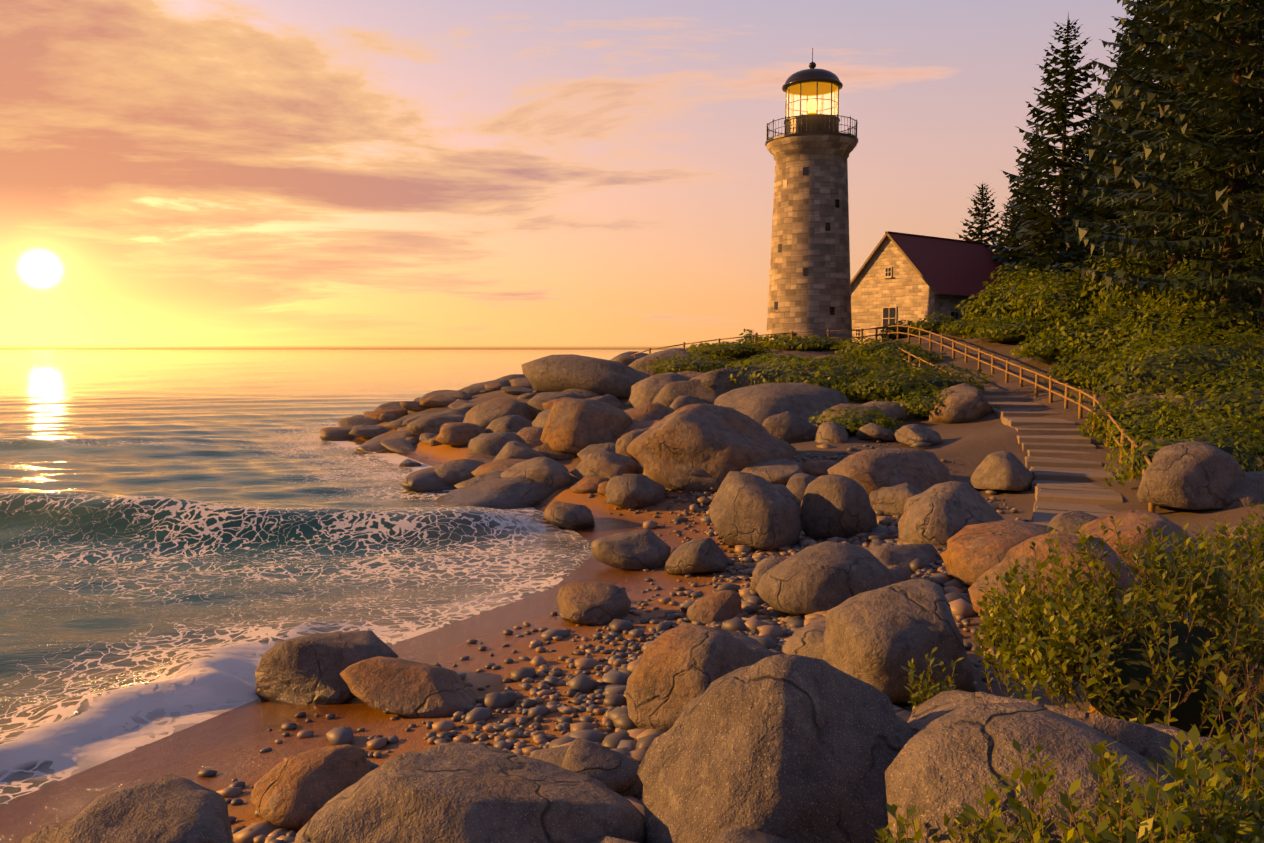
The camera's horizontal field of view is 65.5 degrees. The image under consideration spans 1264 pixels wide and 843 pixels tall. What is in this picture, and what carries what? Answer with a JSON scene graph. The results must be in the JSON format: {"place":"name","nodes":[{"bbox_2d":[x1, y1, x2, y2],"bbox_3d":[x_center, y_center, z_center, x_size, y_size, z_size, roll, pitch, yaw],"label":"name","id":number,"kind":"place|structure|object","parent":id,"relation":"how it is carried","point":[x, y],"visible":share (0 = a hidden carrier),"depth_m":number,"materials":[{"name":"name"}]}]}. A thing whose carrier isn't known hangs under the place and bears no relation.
{"place":"outdoors","nodes":[
{"label":"outdoors","id":0,"kind":"place"},
{"bbox_2d":[0,350,686,806],"bbox_3d":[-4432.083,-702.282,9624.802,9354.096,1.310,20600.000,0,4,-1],"label":"sea water","id":1,"kind":"structure","parent":0,"point":[188,538],"depth_m":25.83,"materials":[{"name":"blue liquid"}]},
{"bbox_2d":[0,0,1256,349],"label":"sky","id":2,"kind":"structure","parent":0,"point":[175,174],"materials":[{"name":"orange"}]},
{"bbox_2d":[0,332,1263,842],"bbox_3d":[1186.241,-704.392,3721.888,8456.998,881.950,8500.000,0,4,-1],"label":"terrain ground","id":3,"kind":"structure","parent":0,"point":[228,746],"depth_m":17.11,"materials":[{"name":"brown sand"}]},
{"bbox_2d":[22,348,1263,842],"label":"boulders","id":4,"kind":"object","parent":3,"relation":"on","point":[810,734],"visible":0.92,"depth_m":11.84,"materials":[{"name":"grey stone"}]},
{"bbox_2d":[198,439,1263,842],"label":"pebbles","id":5,"kind":"object","parent":3,"relation":"on","point":[774,631],"visible":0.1,"depth_m":14.47,"materials":[{"name":"grey stone"}]},
{"bbox_2d":[765,48,857,343],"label":"lighthouse","id":6,"kind":"object","parent":3,"relation":"on","point":[809,276],"visible":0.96,"depth_m":66.17,"materials":[{"name":"stone"}]},
{"bbox_2d":[631,323,1154,512],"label":"fence","id":7,"kind":"object","parent":3,"relation":"on","point":[1151,507],"visible":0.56,"depth_m":44.49,"materials":[{"name":"brown wood"}]},
{"bbox_2d":[851,231,1017,342],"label":"keepers house","id":8,"kind":"structure","parent":3,"relation":"on","point":[898,276],"depth_m":72.86,"materials":[{"name":"stone"}]},
{"bbox_2d":[640,230,1263,486],"bbox_3d":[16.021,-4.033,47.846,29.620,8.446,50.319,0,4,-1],"label":"bushes","id":9,"kind":"object","parent":3,"relation":"on","point":[1178,365],"visible":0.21,"depth_m":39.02,"materials":[{"name":"green plant"}]},
{"bbox_2d":[861,345,1123,525],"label":"path steps","id":10,"kind":"structure","parent":3,"relation":"on","point":[1059,485],"depth_m":28.27,"materials":[{"name":"stone"}]},
{"bbox_2d":[848,502,1263,842],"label":"shrub","id":11,"kind":"object","parent":3,"relation":"on","point":[1213,790],"depth_m":8.19,"materials":[{"name":"green plant"}]},
{"bbox_2d":[957,0,1263,349],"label":"spruce","id":12,"kind":"object","parent":3,"relation":"on","point":[1102,177],"depth_m":43.20,"materials":[{"name":"green plant"}]},
{"bbox_2d":[1006,571,1263,810],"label":"shrub","id":13,"kind":"object","parent":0,"point":[1133,673],"visible":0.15,"depth_m":8.58,"materials":[{"name":"green plant"}]}
]}

